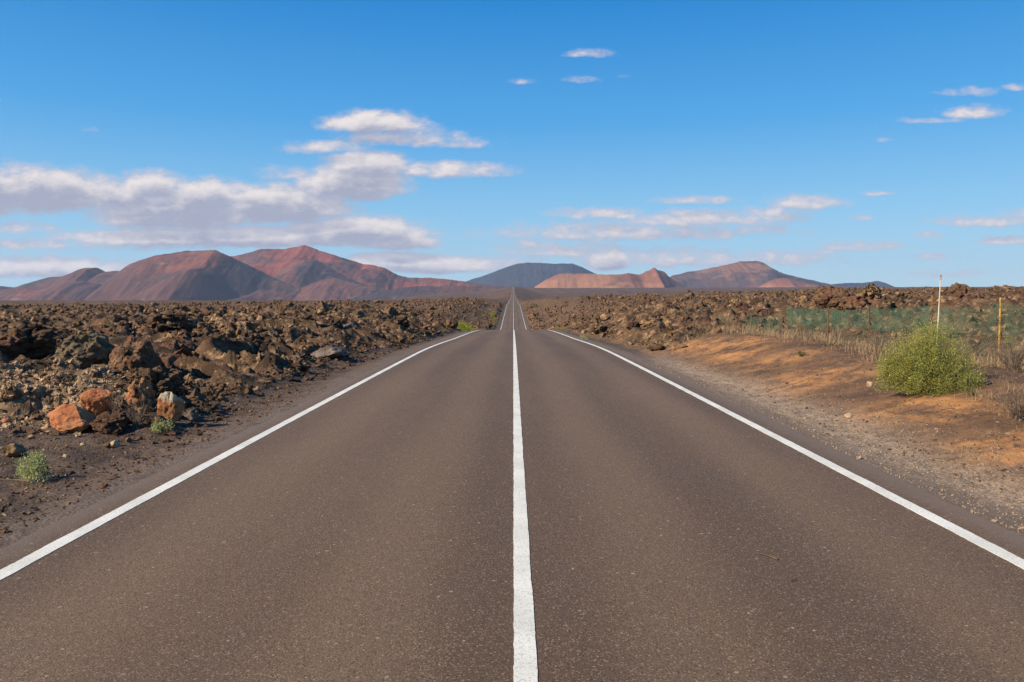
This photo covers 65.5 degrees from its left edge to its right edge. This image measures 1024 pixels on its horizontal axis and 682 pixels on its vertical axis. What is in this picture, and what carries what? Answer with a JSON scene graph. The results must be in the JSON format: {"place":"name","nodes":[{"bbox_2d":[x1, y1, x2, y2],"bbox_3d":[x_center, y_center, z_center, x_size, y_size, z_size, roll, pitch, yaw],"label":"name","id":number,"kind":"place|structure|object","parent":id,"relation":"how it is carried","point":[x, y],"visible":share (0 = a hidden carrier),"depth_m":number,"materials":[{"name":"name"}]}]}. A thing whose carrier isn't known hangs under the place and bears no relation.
{"place":"outdoors","nodes":[
{"label":"outdoors","id":0,"kind":"place"},
{"bbox_2d":[0,281,101,300],"bbox_3d":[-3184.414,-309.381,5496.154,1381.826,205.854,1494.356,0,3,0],"label":"foothill","id":1,"kind":"structure","parent":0,"point":[77,291],"depth_m":5229.64,"materials":[{"name":"stone"}]},
{"bbox_2d":[0,268,118,289],"bbox_3d":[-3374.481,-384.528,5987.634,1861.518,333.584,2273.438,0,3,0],"label":"mountain ridge","id":2,"kind":"structure","parent":0,"point":[96,275],"depth_m":5796.15,"materials":[{"name":"stone"}]},
{"bbox_2d":[0,383,325,537],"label":"gravel","id":3,"kind":"structure","parent":0,"point":[5,530],"depth_m":8.55,"materials":[{"name":"brown gravel"}]},
{"bbox_2d":[84,250,300,300],"bbox_3d":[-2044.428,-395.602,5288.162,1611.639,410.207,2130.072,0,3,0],"label":"mountain","id":4,"kind":"structure","parent":0,"point":[209,275],"depth_m":4986.00,"materials":[{"name":"brown stone"}]},
{"bbox_2d":[228,277,383,300],"bbox_3d":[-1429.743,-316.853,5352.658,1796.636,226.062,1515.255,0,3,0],"label":"foothill","id":5,"kind":"structure","parent":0,"point":[332,289],"depth_m":5094.95,"materials":[{"name":"stone"}]},
{"bbox_2d":[274,259,366,286],"bbox_3d":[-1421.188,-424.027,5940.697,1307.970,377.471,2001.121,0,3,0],"label":"foothill","id":6,"kind":"structure","parent":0,"point":[303,272],"depth_m":5750.98,"materials":[{"name":"stone"}]},
{"bbox_2d":[230,245,492,289],"bbox_3d":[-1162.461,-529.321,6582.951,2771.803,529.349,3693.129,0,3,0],"label":"mountain","id":7,"kind":"structure","parent":0,"point":[271,262],"depth_m":6384.12,"materials":[{"name":"brown stone"}]},
{"bbox_2d":[349,285,533,299],"bbox_3d":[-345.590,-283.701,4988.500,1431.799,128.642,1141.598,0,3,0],"label":"foothill","id":8,"kind":"structure","parent":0,"point":[403,292],"depth_m":4894.89,"materials":[{"name":"stone"}]},
{"bbox_2d":[0,286,1023,681],"bbox_3d":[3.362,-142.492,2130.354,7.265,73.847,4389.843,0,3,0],"label":"road","id":9,"kind":"structure","parent":0,"point":[362,532],"depth_m":5.35,"materials":[{"name":"grey asphalt"}]},
{"bbox_2d":[0,302,508,579],"bbox_3d":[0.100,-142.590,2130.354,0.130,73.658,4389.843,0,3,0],"label":"road edge line","id":10,"kind":"object","parent":9,"relation":"on","point":[16,566],"visible":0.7,"depth_m":6.95,"materials":[{"name":"paint"}]},
{"bbox_2d":[513,311,537,681],"bbox_3d":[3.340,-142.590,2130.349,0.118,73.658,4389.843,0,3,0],"label":"road centre line","id":11,"kind":"object","parent":9,"relation":"on","point":[525,669],"visible":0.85,"depth_m":5.02,"materials":[{"name":"paint"}]},
{"bbox_2d":[514,290,1023,568],"bbox_3d":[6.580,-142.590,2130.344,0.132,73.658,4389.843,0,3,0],"label":"road edge line","id":12,"kind":"object","parent":9,"relation":"on","point":[985,544],"visible":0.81,"depth_m":7.21,"materials":[{"name":"paint"}]},
{"bbox_2d":[0,286,1023,548],"bbox_3d":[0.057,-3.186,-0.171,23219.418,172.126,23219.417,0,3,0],"label":"ground","id":13,"kind":"structure","parent":0,"point":[818,404],"depth_m":15.95,"materials":[{"name":"soil"}]},
{"bbox_2d":[1,418,11,422],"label":"pale stone","id":14,"kind":"object","parent":13,"relation":"on","point":[6,420],"visible":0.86,"depth_m":10.89,"materials":[{"name":"orange stone"}]},
{"bbox_2d":[1,443,25,456],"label":"brown stone","id":15,"kind":"object","parent":13,"relation":"on","point":[13,449],"visible":0.98,"depth_m":8.63,"materials":[{"name":"brown stone"}]},
{"bbox_2d":[0,323,56,359],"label":"lava boulder","id":16,"kind":"object","parent":13,"relation":"on","point":[36,341],"visible":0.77,"depth_m":19.28,"materials":[{"name":"brown stone"}]},
{"bbox_2d":[14,449,55,483],"bbox_3d":[-4.656,1.215,7.723,0.470,0.333,0.330,2,4,30],"label":"leafy plant","id":17,"kind":"object","parent":13,"relation":"on","point":[24,471],"visible":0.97,"depth_m":7.69,"materials":[{"name":"green plant"}]},
{"bbox_2d":[43,325,70,332],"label":"lava boulder","id":18,"kind":"object","parent":13,"relation":"on","point":[66,330],"visible":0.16,"depth_m":24.16,"materials":[{"name":"brown stone"}]},
{"bbox_2d":[47,404,96,432],"bbox_3d":[-5.761,1.013,10.421,0.596,0.391,0.477,0,3,0],"label":"orange boulder","id":19,"kind":"object","parent":13,"relation":"on","point":[69,417],"visible":0.94,"depth_m":10.28,"materials":[{"name":"orange stone"}]},
{"bbox_2d":[48,329,116,369],"bbox_3d":[-9.163,0.316,17.002,1.489,1.156,1.489,0,3,0],"label":"lava boulder","id":20,"kind":"object","parent":13,"relation":"on","point":[84,350],"visible":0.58,"depth_m":16.56,"materials":[{"name":"grey stone"}]},
{"bbox_2d":[80,388,111,412],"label":"orange boulder","id":21,"kind":"object","parent":13,"relation":"on","point":[91,400],"visible":0.92,"depth_m":11.56,"materials":[{"name":"orange stone"}]},
{"bbox_2d":[0,366,208,487],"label":"dry grass","id":22,"kind":"structure","parent":13,"relation":"on","point":[46,415],"depth_m":11.30,"materials":[{"name":"plant"}]},
{"bbox_2d":[103,443,110,447],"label":"dark stone","id":23,"kind":"object","parent":13,"relation":"on","point":[107,445],"visible":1,"depth_m":9.34,"materials":[{"name":"brown stone"}]},
{"bbox_2d":[89,411,128,435],"bbox_3d":[-5.213,1.077,10.317,0.456,0.329,0.456,0,3,0],"label":"lava boulder","id":24,"kind":"object","parent":13,"relation":"on","point":[108,422],"visible":0.92,"depth_m":10.20,"materials":[{"name":"brown stone"}]},
{"bbox_2d":[95,380,125,412],"bbox_3d":[-5.692,0.800,11.325,0.399,0.519,0.563,-1,3,-24],"label":"dead plant","id":25,"kind":"object","parent":13,"relation":"on","point":[114,408],"visible":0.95,"depth_m":11.37,"materials":[{"name":"brown plant"}]},
{"bbox_2d":[0,358,229,436],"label":"tan rubble","id":26,"kind":"object","parent":13,"relation":"on","point":[34,389],"visible":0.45,"depth_m":12.86,"materials":[{"name":"stone"}]},
{"bbox_2d":[111,440,119,446],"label":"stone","id":27,"kind":"object","parent":13,"relation":"on","point":[115,443],"visible":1,"depth_m":9.44,"materials":[{"name":"beige stone"}]},
{"bbox_2d":[105,313,128,321],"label":"lava boulder","id":28,"kind":"object","parent":13,"relation":"on","point":[119,317],"visible":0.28,"depth_m":30.13,"materials":[{"name":"brown stone"}]},
{"bbox_2d":[108,335,161,371],"bbox_3d":[-7.763,0.482,16.410,1.051,1.201,1.184,-3,4,-40],"label":"lava boulder","id":29,"kind":"object","parent":13,"relation":"on","point":[132,353],"visible":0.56,"depth_m":16.19,"materials":[{"name":"brown stone"}]},
{"bbox_2d":[117,394,152,427],"bbox_3d":[-4.905,0.925,10.425,0.546,0.466,0.407,1,3,24],"label":"dead plant","id":30,"kind":"object","parent":13,"relation":"on","point":[136,417],"visible":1,"depth_m":10.43,"materials":[{"name":"brown plant"}]},
{"bbox_2d":[123,377,156,412],"bbox_3d":[-5.534,0.821,11.848,0.430,0.583,0.430,0,3,0],"label":"lava boulder","id":31,"kind":"object","parent":13,"relation":"on","point":[142,388],"visible":0.81,"depth_m":11.73,"materials":[{"name":"brown stone"}]},
{"bbox_2d":[114,365,183,398],"bbox_3d":[-6.243,0.847,13.891,1.048,0.845,1.025,1,3,18],"label":"lava boulder","id":32,"kind":"object","parent":13,"relation":"on","point":[159,378],"visible":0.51,"depth_m":13.75,"materials":[{"name":"brown stone"}]},
{"bbox_2d":[151,416,173,432],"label":"leafy plant","id":33,"kind":"object","parent":13,"relation":"on","point":[156,425],"visible":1,"depth_m":10.35,"materials":[{"name":"green plant"}]},
{"bbox_2d":[157,391,184,424],"bbox_3d":[-4.699,0.930,10.971,0.366,0.500,0.329,0,3,0],"label":"lava boulder","id":34,"kind":"object","parent":13,"relation":"on","point":[171,405],"visible":0.89,"depth_m":10.83,"materials":[{"name":"stone"}]},
{"bbox_2d":[136,313,206,333],"bbox_3d":[-10.406,-0.178,24.634,2.281,1.381,1.985,-1,3,-19],"label":"lava boulder","id":35,"kind":"object","parent":13,"relation":"on","point":[164,323],"visible":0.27,"depth_m":23.98,"materials":[{"name":"stone"}]},
{"bbox_2d":[182,409,198,420],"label":"lava boulder","id":36,"kind":"object","parent":13,"relation":"on","point":[191,415],"visible":1,"depth_m":11.42,"materials":[{"name":"grey stone"}]},
{"bbox_2d":[195,431,202,435],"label":"dark stone","id":37,"kind":"object","parent":13,"relation":"on","point":[199,433],"visible":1,"depth_m":10.24,"materials":[{"name":"brown stone"}]},
{"bbox_2d":[192,323,219,332],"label":"lava boulder","id":38,"kind":"object","parent":13,"relation":"on","point":[201,327],"visible":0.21,"depth_m":23.17,"materials":[{"name":"brown stone"}]},
{"bbox_2d":[1,330,433,443],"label":"lava rubble","id":39,"kind":"object","parent":13,"relation":"on","point":[18,430],"visible":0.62,"depth_m":14.47,"materials":[{"name":"brown stone"}]},
{"bbox_2d":[226,321,257,336],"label":"lava boulder","id":40,"kind":"object","parent":13,"relation":"on","point":[241,327],"visible":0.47,"depth_m":24.13,"materials":[{"name":"brown stone"}]},
{"bbox_2d":[273,318,298,327],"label":"lava boulder","id":41,"kind":"object","parent":13,"relation":"on","point":[289,322],"visible":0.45,"depth_m":28.26,"materials":[{"name":"brown stone"}]},
{"bbox_2d":[343,322,355,328],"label":"lava boulder","id":42,"kind":"object","parent":13,"relation":"on","point":[347,326],"visible":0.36,"depth_m":34.14,"materials":[{"name":"grey stone"}]},
{"bbox_2d":[383,316,409,326],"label":"lava boulder","id":43,"kind":"object","parent":13,"relation":"on","point":[404,321],"visible":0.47,"depth_m":45.18,"materials":[{"name":"brown stone"}]},
{"bbox_2d":[446,318,457,327],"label":"lava boulder","id":44,"kind":"object","parent":13,"relation":"on","point":[452,323],"visible":1,"depth_m":66.01,"materials":[{"name":"brown stone"}]},
{"bbox_2d":[457,320,474,330],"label":"bush","id":45,"kind":"object","parent":13,"relation":"on","point":[461,328],"visible":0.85,"depth_m":69.59,"materials":[{"name":"green plant"}]},
{"bbox_2d":[0,284,1023,429],"bbox_3d":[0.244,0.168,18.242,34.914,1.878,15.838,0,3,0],"label":"lava rubble","id":46,"kind":"object","parent":13,"relation":"on","point":[198,394],"visible":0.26,"depth_m":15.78,"materials":[{"name":"brown stone"}]},
{"bbox_2d":[310,344,350,357],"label":"lava boulder","id":47,"kind":"object","parent":46,"relation":"on","point":[332,351],"visible":0.84,"depth_m":22.58,"materials":[{"name":"grey stone"}]},
{"bbox_2d":[591,323,607,333],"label":"lava boulder","id":48,"kind":"object","parent":13,"relation":"on","point":[597,328],"visible":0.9,"depth_m":45.16,"materials":[{"name":"brown stone"}]},
{"bbox_2d":[600,313,610,320],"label":"lava boulder","id":49,"kind":"object","parent":13,"relation":"on","point":[604,317],"visible":1,"depth_m":55.04,"materials":[{"name":"beige stone"}]},
{"bbox_2d":[626,321,639,330],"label":"lava boulder","id":50,"kind":"object","parent":13,"relation":"on","point":[630,325],"visible":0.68,"depth_m":36.99,"materials":[{"name":"brown stone"}]},
{"bbox_2d":[638,315,662,326],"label":"lava boulder","id":51,"kind":"object","parent":13,"relation":"on","point":[647,320],"visible":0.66,"depth_m":38.03,"materials":[{"name":"beige stone"}]},
{"bbox_2d":[649,344,663,350],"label":"lava boulder","id":52,"kind":"object","parent":13,"relation":"on","point":[655,347],"visible":0.99,"depth_m":27.06,"materials":[{"name":"brown stone"}]},
{"bbox_2d":[669,341,687,349],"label":"lava boulder","id":53,"kind":"object","parent":13,"relation":"on","point":[675,345],"visible":0.86,"depth_m":26.41,"materials":[{"name":"brown stone"}]},
{"bbox_2d":[714,312,781,330],"bbox_3d":[10.034,-0.630,34.951,0.645,1.491,10.304,0,3,0],"label":"collapsed fence","id":54,"kind":"object","parent":13,"relation":"on","point":[761,322],"visible":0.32,"depth_m":31.72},
{"bbox_2d":[796,351,805,356],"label":"leafy plant","id":55,"kind":"object","parent":13,"relation":"on","point":[799,353],"visible":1,"depth_m":18.59,"materials":[{"name":"green plant"}]},
{"bbox_2d":[794,295,809,303],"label":"lava boulder","id":56,"kind":"object","parent":13,"relation":"on","point":[800,299],"visible":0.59,"depth_m":51.99,"materials":[{"name":"beige stone"}]},
{"bbox_2d":[812,286,850,307],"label":"lava boulder","id":57,"kind":"object","parent":13,"relation":"on","point":[827,296],"visible":0.59,"depth_m":48.20,"materials":[{"name":"brown stone"}]},
{"bbox_2d":[656,361,1023,532],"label":"gravel","id":58,"kind":"structure","parent":13,"relation":"on","point":[964,490],"depth_m":9.11,"materials":[{"name":"brown gravel"}]},
{"bbox_2d":[831,323,859,341],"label":"dead shrub","id":59,"kind":"object","parent":13,"relation":"on","point":[845,336],"visible":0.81,"depth_m":22.50,"materials":[{"name":"brown plant"}]},
{"bbox_2d":[844,413,852,418],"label":"pale stone","id":60,"kind":"object","parent":13,"relation":"on","point":[848,415],"visible":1,"depth_m":11.58,"materials":[{"name":"beige stone"}]},
{"bbox_2d":[838,295,869,311],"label":"lava boulder","id":61,"kind":"object","parent":13,"relation":"on","point":[850,302],"visible":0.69,"depth_m":45.06,"materials":[{"name":"brown stone"}]},
{"bbox_2d":[856,284,882,299],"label":"lava boulder","id":62,"kind":"object","parent":13,"relation":"on","point":[872,291],"visible":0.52,"depth_m":46.89,"materials":[{"name":"beige stone"}]},
{"bbox_2d":[866,381,875,386],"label":"pale stone","id":63,"kind":"object","parent":13,"relation":"on","point":[869,384],"visible":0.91,"depth_m":13.50,"materials":[{"name":"beige stone"}]},
{"bbox_2d":[861,329,890,349],"bbox_3d":[8.930,-0.051,19.515,0.841,0.636,0.765,0,3,0],"label":"dead shrub","id":64,"kind":"object","parent":13,"relation":"on","point":[876,341],"visible":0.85,"depth_m":19.49,"materials":[{"name":"brown plant"}]},
{"bbox_2d":[881,326,917,352],"bbox_3d":[8.816,-0.013,18.193,0.701,0.756,0.784,-2,4,-33],"label":"dead shrub","id":65,"kind":"object","parent":13,"relation":"on","point":[896,344],"visible":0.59,"depth_m":18.21,"materials":[{"name":"plant"}]},
{"bbox_2d":[785,295,1023,366],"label":"netting fence","id":66,"kind":"object","parent":13,"relation":"on","point":[1000,305],"visible":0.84,"depth_m":20.52,"materials":[{"name":"metal"}]},
{"bbox_2d":[873,315,987,396],"bbox_3d":[6.349,0.221,12.066,1.747,1.218,1.283,0,3,0],"label":"bush","id":67,"kind":"object","parent":13,"relation":"on","point":[923,372],"visible":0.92,"depth_m":11.95,"materials":[{"name":"green plant"}]},
{"bbox_2d":[936,275,941,343],"bbox_3d":[9.410,-0.444,17.587,0.101,2.034,0.036,0,3,0],"label":"wooden stake","id":68,"kind":"object","parent":13,"relation":"on","point":[939,302],"visible":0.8,"depth_m":17.55,"materials":[{"name":"white wood"}]},
{"bbox_2d":[947,282,967,297],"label":"lava boulder","id":69,"kind":"object","parent":13,"relation":"on","point":[960,290],"visible":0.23,"depth_m":47.98,"materials":[{"name":"brown stone"}]},
{"bbox_2d":[964,385,982,395],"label":"leafy plant","id":70,"kind":"object","parent":13,"relation":"on","point":[968,389],"visible":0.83,"depth_m":11.34,"materials":[{"name":"green plant"}]},
{"bbox_2d":[951,335,997,361],"bbox_3d":[9.768,0.174,16.807,0.852,0.685,1.128,0,3,0],"label":"dead shrub","id":71,"kind":"object","parent":13,"relation":"on","point":[979,350],"visible":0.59,"depth_m":16.77,"materials":[{"name":"brown plant"}]},
{"bbox_2d":[981,377,989,384],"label":"dark stone","id":72,"kind":"object","parent":13,"relation":"on","point":[986,380],"visible":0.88,"depth_m":11.83,"materials":[{"name":"stone"}]},
{"bbox_2d":[979,339,1017,367],"bbox_3d":[9.498,0.226,15.276,0.952,0.655,0.668,-2,3,-26],"label":"dead shrub","id":73,"kind":"object","parent":13,"relation":"on","point":[1001,347],"visible":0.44,"depth_m":15.25,"materials":[{"name":"brown plant"}]},
{"bbox_2d":[976,329,1023,372],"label":"dead shrub","id":74,"kind":"object","parent":13,"relation":"on","point":[1015,367],"visible":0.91,"depth_m":13.60,"materials":[{"name":"brown plant"}]},
{"bbox_2d":[993,387,1023,420],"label":"dead shrub","id":75,"kind":"object","parent":13,"relation":"on","point":[1016,414],"visible":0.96,"depth_m":9.62,"materials":[{"name":"beige plant"}]},
{"bbox_2d":[1004,332,1017,346],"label":"shrub","id":76,"kind":"object","parent":13,"relation":"on","point":[1010,341],"visible":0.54,"depth_m":17.51,"materials":[{"name":"brown plant"}]},
{"bbox_2d":[0,0,1023,286],"label":"sky","id":77,"kind":"structure","parent":0,"point":[823,141],"materials":[{"name":"blue"}]},
{"bbox_2d":[466,262,594,287],"bbox_3d":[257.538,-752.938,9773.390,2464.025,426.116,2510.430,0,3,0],"label":"mountain","id":78,"kind":"structure","parent":0,"point":[527,274],"depth_m":9501.78,"materials":[{"name":"stone"}]},
{"bbox_2d":[534,267,675,287],"bbox_3d":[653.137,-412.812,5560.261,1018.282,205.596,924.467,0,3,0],"label":"mountain","id":79,"kind":"structure","parent":0,"point":[653,277],"depth_m":5445.45,"materials":[{"name":"stone"}]},
{"bbox_2d":[658,270,683,286],"bbox_3d":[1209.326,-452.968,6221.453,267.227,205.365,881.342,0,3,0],"label":"mountain","id":80,"kind":"structure","parent":0,"point":[674,282],"depth_m":6181.77,"materials":[{"name":"brown stone"}]},
{"bbox_2d":[670,261,847,287],"bbox_3d":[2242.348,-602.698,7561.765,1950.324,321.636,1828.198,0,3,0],"label":"mountain","id":81,"kind":"structure","parent":0,"point":[748,274],"depth_m":7307.71,"materials":[{"name":"stone"}]},
{"bbox_2d":[758,278,818,286],"bbox_3d":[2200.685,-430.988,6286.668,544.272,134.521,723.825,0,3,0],"label":"foothill","id":82,"kind":"structure","parent":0,"point":[783,282],"depth_m":6191.10,"materials":[{"name":"brown stone"}]},
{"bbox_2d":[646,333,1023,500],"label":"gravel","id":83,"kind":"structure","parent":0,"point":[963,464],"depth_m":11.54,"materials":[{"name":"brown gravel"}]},
{"bbox_2d":[649,314,1023,476],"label":"dry grass","id":84,"kind":"structure","parent":0,"point":[832,339],"depth_m":20.02,"materials":[{"name":"plant"}]},
{"bbox_2d":[834,281,893,286],"bbox_3d":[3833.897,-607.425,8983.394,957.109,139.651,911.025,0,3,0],"label":"mountain ridge","id":85,"kind":"structure","parent":0,"point":[878,284],"depth_m":8906.59,"materials":[{"name":"stone"}]}
]}

